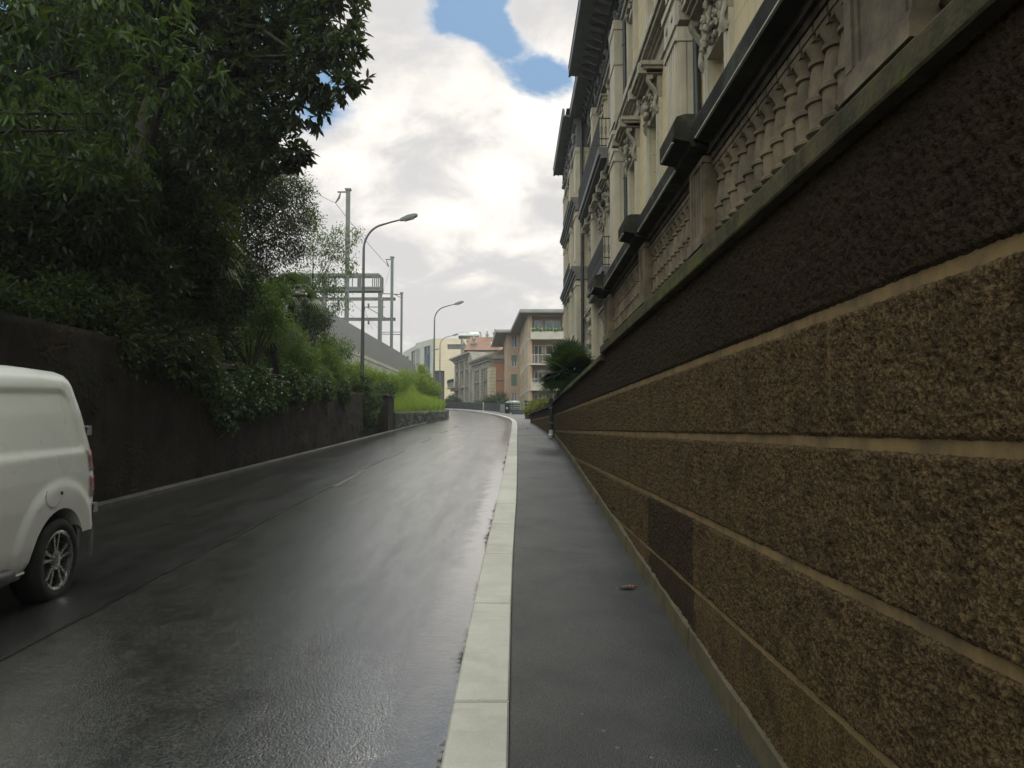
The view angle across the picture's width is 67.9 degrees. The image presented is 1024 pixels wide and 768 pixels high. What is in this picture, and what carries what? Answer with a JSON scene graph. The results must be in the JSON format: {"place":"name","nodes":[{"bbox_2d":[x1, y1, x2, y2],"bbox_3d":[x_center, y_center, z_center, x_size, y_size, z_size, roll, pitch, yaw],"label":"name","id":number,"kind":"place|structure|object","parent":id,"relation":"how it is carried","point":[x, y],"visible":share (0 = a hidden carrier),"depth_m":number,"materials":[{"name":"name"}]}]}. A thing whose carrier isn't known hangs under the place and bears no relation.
{"place":"outdoors","nodes":[
{"label":"outdoors","id":0,"kind":"place"},
{"bbox_2d":[0,412,474,659],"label":"road","id":1,"kind":"structure","parent":0,"point":[138,542],"depth_m":9.42,"materials":[{"name":"grey asphalt"}]},
{"bbox_2d":[0,365,97,602],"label":"delivery van","id":2,"kind":"object","parent":1,"relation":"on","point":[48,506],"visible":1,"depth_m":5.79,"materials":[{"name":"paint"}]},
{"bbox_2d":[98,422,426,509],"bbox_3d":[-5.841,1.894,16.419,0.552,2.659,61.005,0,-3,1],"label":"gutter edging","id":3,"kind":"object","parent":1,"relation":"on","point":[129,498],"visible":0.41,"depth_m":14.84,"materials":[{"name":"grey concrete"}]},
{"bbox_2d":[0,410,511,767],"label":"road","id":4,"kind":"structure","parent":0,"point":[328,628],"depth_m":4.80,"materials":[{"name":"grey asphalt"}]},
{"bbox_2d":[0,453,395,660],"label":"road seam","id":5,"kind":"object","parent":4,"relation":"on","point":[114,599],"visible":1,"depth_m":6.30,"materials":[{"name":"asphalt"}]},
{"bbox_2d":[334,418,475,485],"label":"road markings","id":6,"kind":"object","parent":4,"relation":"on","point":[347,479],"visible":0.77,"depth_m":14.69,"materials":[{"name":"paint"}]},
{"bbox_2d":[0,0,577,353],"label":"sky","id":7,"kind":"structure","parent":0,"point":[457,126],"materials":[{"name":"white"}]},
{"bbox_2d":[319,297,395,324],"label":"catenary portal","id":8,"kind":"object","parent":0,"point":[370,299],"visible":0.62,"depth_m":96.65,"materials":[{"name":"metal"}]},
{"bbox_2d":[458,332,480,346],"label":"roof tank","id":9,"kind":"object","parent":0,"point":[463,335],"visible":0.77,"depth_m":142.29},
{"bbox_2d":[446,408,760,767],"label":"pavement","id":10,"kind":"structure","parent":0,"point":[606,671],"depth_m":4.34,"materials":[{"name":"grey asphalt"}]},
{"bbox_2d":[445,401,499,411],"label":"metal fence","id":11,"kind":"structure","parent":10,"relation":"on","point":[478,406],"depth_m":91.94,"materials":[{"name":"metal"}]},
{"bbox_2d":[500,404,504,412],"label":"cable cabinet","id":12,"kind":"object","parent":10,"relation":"on","point":[502,408],"visible":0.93,"depth_m":74.78,"materials":[{"name":"metal"}]},
{"bbox_2d":[504,402,508,412],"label":"litter bin","id":13,"kind":"object","parent":10,"relation":"on","point":[506,407],"visible":0.73,"depth_m":71.80,"materials":[{"name":"plastic"}]},
{"bbox_2d":[508,401,519,413],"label":"waste container","id":14,"kind":"object","parent":10,"relation":"on","point":[509,405],"visible":0.51,"depth_m":70.55,"materials":[{"name":"plastic"}]},
{"bbox_2d":[511,402,523,413],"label":"slatted bench","id":15,"kind":"object","parent":10,"relation":"on","point":[517,411],"visible":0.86,"depth_m":65.80,"materials":[{"name":"wood"}]},
{"bbox_2d":[522,396,548,416],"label":"shrub","id":16,"kind":"object","parent":10,"relation":"on","point":[534,405],"visible":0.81,"depth_m":38.45,"materials":[{"name":"green plant"}]},
{"bbox_2d":[529,403,554,437],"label":"street wall","id":17,"kind":"structure","parent":10,"relation":"on","point":[539,418],"depth_m":25.56,"materials":[{"name":"black stone"}]},
{"bbox_2d":[619,585,638,587],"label":"fallen leaf","id":18,"kind":"object","parent":10,"relation":"on","point":[631,586],"visible":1,"depth_m":5.71,"materials":[{"name":"plant"}]},
{"bbox_2d":[553,0,1023,767],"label":"street wall","id":19,"kind":"structure","parent":10,"relation":"on","point":[789,418],"depth_m":2.26,"materials":[{"name":"brown stone"}]},
{"bbox_2d":[547,398,553,437],"bbox_3d":[1.029,0.930,20.360,0.172,1.090,0.220,0,-3,0],"label":"downpipe","id":20,"kind":"object","parent":19,"relation":"attached to","point":[551,422],"visible":0.99,"depth_m":20.36,"materials":[{"name":"metal"}]},
{"bbox_2d":[590,0,951,342],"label":"balustrade","id":21,"kind":"object","parent":19,"relation":"on","point":[796,76],"visible":0.62,"depth_m":3.29,"materials":[{"name":"stone"}]},
{"bbox_3d":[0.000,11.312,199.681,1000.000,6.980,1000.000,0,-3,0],"label":"ground","id":22,"kind":"structure","parent":0,"visible":0},
{"bbox_2d":[0,310,362,501],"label":"boundary wall","id":23,"kind":"structure","parent":22,"relation":"on","point":[141,438],"depth_m":12.55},
{"bbox_2d":[191,343,353,439],"bbox_3d":[-5.950,0.419,20.839,0.726,2.072,13.736,0,-3,0],"label":"ivy","id":24,"kind":"object","parent":23,"relation":"attached to","point":[255,392],"visible":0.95,"depth_m":17.51,"materials":[{"name":"green plant"}]},
{"bbox_2d":[195,309,413,381],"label":"railway wall","id":25,"kind":"structure","parent":22,"relation":"on","point":[377,364],"depth_m":69.44,"materials":[{"name":"concrete"}]},
{"bbox_2d":[230,259,414,377],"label":"railway fence","id":26,"kind":"object","parent":25,"relation":"on","point":[379,351],"visible":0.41,"depth_m":69.86,"materials":[{"name":"grey metal"}]},
{"bbox_2d":[339,385,377,436],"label":"gate pier","id":27,"kind":"structure","parent":22,"relation":"on","point":[368,432],"depth_m":34.17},
{"bbox_2d":[342,369,383,429],"bbox_3d":[-6.511,0.741,32.970,1.746,2.564,5.311,0,-3,0],"label":"ivy","id":28,"kind":"object","parent":27,"relation":"on","point":[372,398],"visible":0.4,"depth_m":31.83,"materials":[{"name":"green plant"}]},
{"bbox_2d":[359,213,417,384],"bbox_3d":[-5.318,-3.431,32.760,2.436,7.922,0.310,0,-3,0],"label":"street lamp","id":29,"kind":"object","parent":27,"relation":"on","point":[408,217],"visible":0.86,"depth_m":32.76,"materials":[{"name":"metal"}]},
{"bbox_2d":[377,394,395,432],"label":"gate pier","id":30,"kind":"structure","parent":22,"relation":"on","point":[386,420],"depth_m":36.20,"materials":[{"name":"concrete"}]},
{"bbox_2d":[372,381,397,397],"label":"clipped bush","id":31,"kind":"object","parent":30,"relation":"on","point":[384,387],"visible":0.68,"depth_m":36.87,"materials":[{"name":"green plant"}]},
{"bbox_2d":[403,346,415,364],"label":"modern building","id":32,"kind":"structure","parent":22,"relation":"on","point":[410,354],"depth_m":182.19,"materials":[{"name":"paint"}]},
{"bbox_2d":[412,351,414,364],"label":"window","id":33,"kind":"structure","parent":32,"relation":"in","point":[413,353],"depth_m":180.64,"materials":[{"name":"glass"}]},
{"bbox_2d":[394,408,448,429],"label":"rubble wall","id":34,"kind":"structure","parent":22,"relation":"on","point":[405,419],"depth_m":44.38,"materials":[{"name":"stone"}]},
{"bbox_2d":[415,338,466,400],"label":"modern building","id":35,"kind":"structure","parent":22,"relation":"on","point":[448,349],"depth_m":160.82,"materials":[{"name":"beige paint"}]},
{"bbox_2d":[425,346,429,372],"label":"window","id":36,"kind":"structure","parent":35,"relation":"in","point":[427,349],"depth_m":164.59,"materials":[{"name":"glass"}]},
{"bbox_2d":[448,345,464,348],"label":"window","id":37,"kind":"structure","parent":35,"relation":"in","point":[449,346],"depth_m":161.37,"materials":[{"name":"glass"}]},
{"bbox_2d":[444,393,463,401],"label":"shrub","id":38,"kind":"object","parent":22,"relation":"on","point":[451,398],"visible":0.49,"depth_m":111.71,"materials":[{"name":"green plant"}]},
{"bbox_2d":[447,335,492,402],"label":"villa","id":39,"kind":"object","parent":22,"relation":"on","point":[457,385],"visible":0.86,"depth_m":134.95,"materials":[{"name":"grey stone"}]},
{"bbox_2d":[441,409,517,767],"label":"kerb","id":40,"kind":"structure","parent":22,"relation":"on","point":[478,734],"depth_m":4.31,"materials":[{"name":"stone"}]},
{"bbox_2d":[464,329,502,401],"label":"tiled house","id":41,"kind":"structure","parent":22,"relation":"on","point":[483,344],"depth_m":130.67,"materials":[{"name":"orange tile"}]},
{"bbox_2d":[468,349,503,402],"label":"villa","id":42,"kind":"object","parent":22,"relation":"on","point":[488,372],"visible":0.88,"depth_m":116.70,"materials":[{"name":"grey stone"}]},
{"bbox_2d":[483,380,486,397],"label":"window","id":43,"kind":"structure","parent":42,"relation":"in","point":[484,384],"depth_m":118.65,"materials":[{"name":"grey glass"}]},
{"bbox_2d":[483,363,486,379],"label":"window","id":44,"kind":"structure","parent":42,"relation":"in","point":[485,370],"depth_m":118.78,"materials":[{"name":"grey glass"}]},
{"bbox_2d":[473,390,509,403],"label":"shrub","id":45,"kind":"object","parent":22,"relation":"on","point":[497,398],"visible":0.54,"depth_m":92.27,"materials":[{"name":"green plant"}]},
{"bbox_2d":[491,309,563,408],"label":"apartment block","id":46,"kind":"structure","parent":22,"relation":"on","point":[528,338],"depth_m":90.04,"materials":[{"name":"beige paint"}]},
{"bbox_2d":[511,393,516,400],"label":"window","id":47,"kind":"structure","parent":46,"relation":"in","point":[513,395],"depth_m":106.22,"materials":[{"name":"white glass"}]},
{"bbox_2d":[511,374,516,385],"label":"window","id":48,"kind":"structure","parent":46,"relation":"in","point":[513,376],"depth_m":106.26,"materials":[{"name":"green glass"}]},
{"bbox_2d":[511,355,516,366],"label":"window","id":49,"kind":"structure","parent":46,"relation":"in","point":[513,357],"depth_m":106.45,"materials":[{"name":"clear glass"}]},
{"bbox_2d":[511,336,516,346],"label":"window","id":50,"kind":"structure","parent":46,"relation":"in","point":[513,338],"depth_m":106.66,"materials":[{"name":"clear glass"}]},
{"bbox_2d":[534,345,541,362],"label":"window","id":51,"kind":"structure","parent":46,"relation":"in","point":[537,348],"depth_m":89.82,"materials":[{"name":"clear glass"}]},
{"bbox_2d":[534,320,541,331],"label":"window","id":52,"kind":"structure","parent":46,"relation":"in","point":[537,323],"depth_m":90.01,"materials":[{"name":"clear glass"}]},
{"bbox_2d":[534,394,542,401],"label":"window","id":53,"kind":"structure","parent":46,"relation":"in","point":[535,395],"depth_m":89.52,"materials":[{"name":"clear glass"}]},
{"bbox_2d":[534,370,542,381],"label":"window","id":54,"kind":"structure","parent":46,"relation":"in","point":[538,375],"depth_m":89.66,"materials":[{"name":"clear glass"}]},
{"bbox_2d":[545,345,555,356],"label":"window","id":55,"kind":"structure","parent":46,"relation":"in","point":[547,347],"depth_m":89.86,"materials":[{"name":"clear glass"}]},
{"bbox_2d":[546,394,555,401],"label":"window","id":56,"kind":"structure","parent":46,"relation":"in","point":[551,395],"depth_m":89.53,"materials":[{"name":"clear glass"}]},
{"bbox_2d":[545,320,560,331],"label":"window","id":57,"kind":"structure","parent":46,"relation":"in","point":[548,323],"depth_m":90.02,"materials":[{"name":"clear glass"}]},
{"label":"terrace","id":58,"kind":"structure","parent":0,"visible":0},
{"bbox_2d":[531,337,595,398],"bbox_3d":[1.343,-0.345,17.563,1.840,1.492,1.764,0,-3,0],"label":"fan palm","id":59,"kind":"object","parent":58,"relation":"on","point":[571,360],"visible":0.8,"depth_m":17.18,"materials":[{"name":"green plant"}]},
{"bbox_2d":[553,108,590,352],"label":"corner palazzo","id":60,"kind":"structure","parent":58,"relation":"on","point":[571,154],"depth_m":36.68,"materials":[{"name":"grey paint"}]},
{"bbox_2d":[564,241,568,269],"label":"window","id":61,"kind":"structure","parent":60,"relation":"in","point":[566,245],"depth_m":42.98,"materials":[{"name":"grey paint"}]},
{"bbox_2d":[564,185,568,208],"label":"window","id":62,"kind":"structure","parent":60,"relation":"in","point":[566,193],"depth_m":42.69,"materials":[{"name":"grey paint"}]},
{"bbox_2d":[565,300,569,338],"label":"window","id":63,"kind":"structure","parent":60,"relation":"in","point":[567,303],"depth_m":41.62,"materials":[{"name":"grey paint"}]},
{"bbox_2d":[567,231,569,262],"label":"window","id":64,"kind":"structure","parent":60,"relation":"in","point":[568,236],"depth_m":40.84,"materials":[{"name":"grey paint"}]},
{"bbox_2d":[570,156,573,196],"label":"window","id":65,"kind":"structure","parent":60,"relation":"in","point":[572,162],"depth_m":38.54,"materials":[{"name":"grey paint"}]},
{"bbox_2d":[570,217,574,265],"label":"window","id":66,"kind":"structure","parent":60,"relation":"in","point":[572,222],"depth_m":38.36,"materials":[{"name":"grey paint"}]},
{"bbox_2d":[571,284,574,338],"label":"window","id":67,"kind":"structure","parent":60,"relation":"in","point":[572,289],"depth_m":38.19,"materials":[{"name":"glass"}]},
{"bbox_2d":[568,0,667,359],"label":"palazzo","id":68,"kind":"structure","parent":58,"relation":"on","point":[617,68],"depth_m":24.93,"materials":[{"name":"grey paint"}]},
{"bbox_2d":[581,217,590,253],"bbox_3d":[3.450,-6.508,33.744,0.600,1.267,1.990,0,-3,0],"label":"window","id":69,"kind":"structure","parent":68,"relation":"in","point":[586,227],"depth_m":33.78,"materials":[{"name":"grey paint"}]},
{"bbox_2d":[589,193,608,265],"bbox_3d":[3.450,-5.323,30.268,0.600,4.045,1.990,0,-3,0],"label":"window","id":70,"kind":"structure","parent":68,"relation":"in","point":[603,222],"depth_m":29.77,"materials":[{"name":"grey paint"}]},
{"bbox_2d":[597,306,603,344],"bbox_3d":[3.610,-1.377,30.034,0.280,3.140,1.820,0,-3,0],"label":"window","id":71,"kind":"structure","parent":68,"relation":"in","point":[601,312],"depth_m":30.63,"materials":[{"name":"grey paint"}]},
{"bbox_2d":[596,93,607,146],"bbox_3d":[3.610,-9.787,30.532,0.280,3.090,1.720,0,-3,0],"label":"window","id":72,"kind":"structure","parent":68,"relation":"in","point":[601,110],"depth_m":29.95,"materials":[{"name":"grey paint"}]},
{"bbox_2d":[596,170,609,265],"bbox_3d":[3.450,-5.476,27.672,0.600,4.045,1.990,0,-3,0],"label":"window","id":73,"kind":"structure","parent":68,"relation":"in","point":[603,182],"depth_m":27.82,"materials":[{"name":"grey paint"}]},
{"bbox_2d":[603,61,609,146],"bbox_3d":[3.610,-9.941,27.936,0.280,3.090,1.720,0,-3,0],"label":"window","id":74,"kind":"structure","parent":68,"relation":"in","point":[606,82],"depth_m":28.47,"materials":[{"name":"grey paint"}]},
{"bbox_2d":[612,116,640,214],"bbox_3d":[3.450,-5.751,23.030,0.600,4.045,1.990,0,-3,0],"label":"window","id":75,"kind":"structure","parent":68,"relation":"in","point":[626,138],"depth_m":22.45,"materials":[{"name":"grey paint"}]},
{"bbox_2d":[621,0,638,100],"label":"window","id":76,"kind":"structure","parent":68,"relation":"in","point":[629,12],"depth_m":23.45,"materials":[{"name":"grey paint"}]},
{"bbox_2d":[628,60,663,201],"bbox_3d":[3.450,-5.949,19.686,0.600,4.045,1.990,0,-3,0],"label":"window","id":77,"kind":"structure","parent":68,"relation":"in","point":[646,89],"depth_m":19.37,"materials":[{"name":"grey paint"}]},
{"bbox_2d":[640,0,655,47],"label":"window","id":78,"kind":"structure","parent":68,"relation":"in","point":[648,13],"depth_m":20.45,"materials":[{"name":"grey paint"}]},
{"bbox_2d":[661,0,763,133],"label":"palazzo","id":79,"kind":"structure","parent":58,"relation":"on","point":[702,39],"depth_m":14.32,"materials":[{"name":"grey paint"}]},
{"bbox_2d":[676,0,734,102],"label":"window","id":80,"kind":"structure","parent":79,"relation":"in","point":[715,18],"depth_m":13.69,"materials":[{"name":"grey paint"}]},
{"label":"garden soil","id":81,"kind":"structure","parent":0,"visible":0},
{"bbox_2d":[16,145,158,295],"bbox_3d":[-7.418,-2.373,13.191,2.360,3.339,2.389,0,-3,0],"label":"fan palm","id":82,"kind":"object","parent":81,"relation":"on","point":[102,218],"visible":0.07,"depth_m":12.89,"materials":[{"name":"green plant"}]},
{"bbox_2d":[0,258,224,402],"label":"shrub","id":83,"kind":"object","parent":81,"relation":"on","point":[103,313],"visible":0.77,"depth_m":11.92,"materials":[{"name":"green plant"}]},
{"bbox_2d":[0,0,245,200],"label":"laurel tree","id":84,"kind":"object","parent":81,"relation":"on","point":[29,39],"visible":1,"depth_m":8.43,"materials":[{"name":"green plant"}]},
{"bbox_2d":[0,72,270,342],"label":"bay tree","id":85,"kind":"object","parent":81,"relation":"on","point":[39,239],"visible":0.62,"depth_m":12.87,"materials":[{"name":"green plant"}]},
{"bbox_2d":[0,0,293,247],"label":"evergreen tree","id":86,"kind":"object","parent":81,"relation":"on","point":[46,54],"visible":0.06,"depth_m":20.16,"materials":[{"name":"green plant"}]},
{"bbox_2d":[138,196,251,342],"bbox_3d":[-6.799,-2.305,15.666,2.640,3.480,2.574,0,-3,0],"label":"fan palm","id":87,"kind":"object","parent":81,"relation":"on","point":[200,215],"visible":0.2,"depth_m":15.39,"materials":[{"name":"green plant"}]},
{"bbox_2d":[166,285,245,365],"bbox_3d":[-7.565,-1.456,16.363,2.121,2.570,4.331,-1,-4,19],"label":"shrub","id":88,"kind":"object","parent":81,"relation":"on","point":[225,343],"visible":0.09,"depth_m":17.33,"materials":[{"name":"green plant"}]},
{"bbox_2d":[64,0,375,330],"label":"magnolia tree","id":89,"kind":"object","parent":81,"relation":"on","point":[221,24],"visible":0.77,"depth_m":12.88,"materials":[{"name":"green plant"}]},
{"bbox_2d":[155,120,327,289],"bbox_3d":[-7.408,-3.828,20.158,4.916,6.929,4.594,0,-3,0],"label":"holm oak","id":90,"kind":"object","parent":81,"relation":"on","point":[280,198],"visible":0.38,"depth_m":20.50,"materials":[{"name":"green plant"}]},
{"bbox_2d":[195,267,299,368],"bbox_3d":[-6.551,-1.640,19.003,1.625,2.746,3.546,-2,-4,34],"label":"shrub","id":91,"kind":"object","parent":81,"relation":"on","point":[267,320],"visible":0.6,"depth_m":19.12,"materials":[{"name":"green plant"}]},
{"bbox_2d":[242,306,302,374],"bbox_3d":[-6.815,-1.203,21.131,1.600,2.167,1.912,3,-4,-39],"label":"fan palm","id":92,"kind":"object","parent":81,"relation":"on","point":[272,346],"visible":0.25,"depth_m":21.14,"materials":[{"name":"green plant"}]},
{"bbox_2d":[222,315,324,380],"bbox_3d":[-7.169,-0.974,22.141,1.963,2.523,5.532,0,-3,7],"label":"shrub","id":93,"kind":"object","parent":81,"relation":"on","point":[303,348],"visible":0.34,"depth_m":23.04,"materials":[{"name":"green plant"}]},
{"bbox_2d":[264,269,327,353],"bbox_3d":[-7.227,-1.995,25.225,2.168,3.600,2.151,0,-3,0],"label":"fan palm","id":94,"kind":"object","parent":81,"relation":"on","point":[310,299],"visible":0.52,"depth_m":25.12,"materials":[{"name":"green plant"}]},
{"bbox_2d":[285,288,338,358],"bbox_3d":[-7.838,-1.879,28.148,2.026,3.243,3.627,-1,-4,15],"label":"shrub","id":95,"kind":"object","parent":81,"relation":"on","point":[312,320],"visible":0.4,"depth_m":28.16,"materials":[{"name":"green plant"}]},
{"bbox_2d":[279,342,361,388],"bbox_3d":[-6.798,-0.411,26.081,1.975,2.496,8.465,0,-3,0],"label":"shrub","id":96,"kind":"object","parent":81,"relation":"on","point":[335,373],"visible":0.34,"depth_m":28.10,"materials":[{"name":"green plant"}]},
{"bbox_2d":[278,211,365,328],"bbox_3d":[-7.819,-3.499,30.552,4.023,6.828,2.106,-2,-4,26],"label":"young tree","id":97,"kind":"object","parent":81,"relation":"on","point":[321,278],"visible":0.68,"depth_m":30.31,"materials":[{"name":"green plant"}]},
{"bbox_2d":[304,330,358,381],"bbox_3d":[-7.238,-0.780,29.602,1.974,2.824,4.435,0,-3,0],"label":"shrub","id":98,"kind":"object","parent":81,"relation":"on","point":[325,341],"visible":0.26,"depth_m":30.21,"materials":[{"name":"green plant"}]},
{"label":"grass bank","id":99,"kind":"structure","parent":0,"visible":0},
{"bbox_2d":[247,337,445,411],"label":"grass","id":100,"kind":"structure","parent":99,"relation":"on","point":[410,400],"depth_m":48.36,"materials":[{"name":"plant"}]},
{"bbox_2d":[347,356,403,392],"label":"shrub","id":101,"kind":"object","parent":100,"relation":"on","point":[380,377],"visible":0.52,"depth_m":41.67,"materials":[{"name":"green plant"}]},
{"bbox_2d":[433,301,463,384],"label":"street lamp","id":102,"kind":"object","parent":100,"relation":"on","point":[458,302],"visible":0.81,"depth_m":60.27,"materials":[{"name":"metal"}]},
{"bbox_2d":[439,333,457,395],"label":"street lamp","id":103,"kind":"object","parent":100,"relation":"on","point":[439,358],"visible":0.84,"depth_m":96.01,"materials":[{"name":"metal"}]},
{"bbox_2d":[389,368,415,394],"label":"shrub","id":104,"kind":"object","parent":99,"relation":"on","point":[406,377],"visible":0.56,"depth_m":47.15,"materials":[{"name":"green plant"}]},
{"bbox_2d":[408,362,443,398],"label":"shrub","id":105,"kind":"object","parent":99,"relation":"on","point":[423,384],"visible":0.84,"depth_m":56.81,"materials":[{"name":"green plant"}]},
{"label":"railway embankment","id":106,"kind":"structure","parent":0,"visible":0},
{"bbox_2d":[280,273,383,341],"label":"signal gantry","id":107,"kind":"object","parent":106,"relation":"on","point":[372,289],"visible":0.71,"depth_m":82.75,"materials":[{"name":"metal"}]},
{"bbox_2d":[335,188,351,321],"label":"catenary mast","id":108,"kind":"object","parent":106,"relation":"on","point":[347,239],"visible":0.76,"depth_m":69.78,"materials":[{"name":"metal"}]},
{"bbox_2d":[297,180,390,327],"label":"overhead wire","id":109,"kind":"object","parent":108,"relation":"attached to","point":[376,253],"visible":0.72,"depth_m":85.39,"materials":[{"name":"metal"}]},
{"bbox_2d":[385,256,394,347],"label":"catenary mast","id":110,"kind":"object","parent":106,"relation":"on","point":[391,299],"visible":0.84,"depth_m":95.65,"materials":[{"name":"metal"}]},
{"bbox_2d":[382,292,402,353],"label":"catenary mast","id":111,"kind":"object","parent":106,"relation":"on","point":[401,320],"visible":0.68,"depth_m":104.63,"materials":[{"name":"metal"}]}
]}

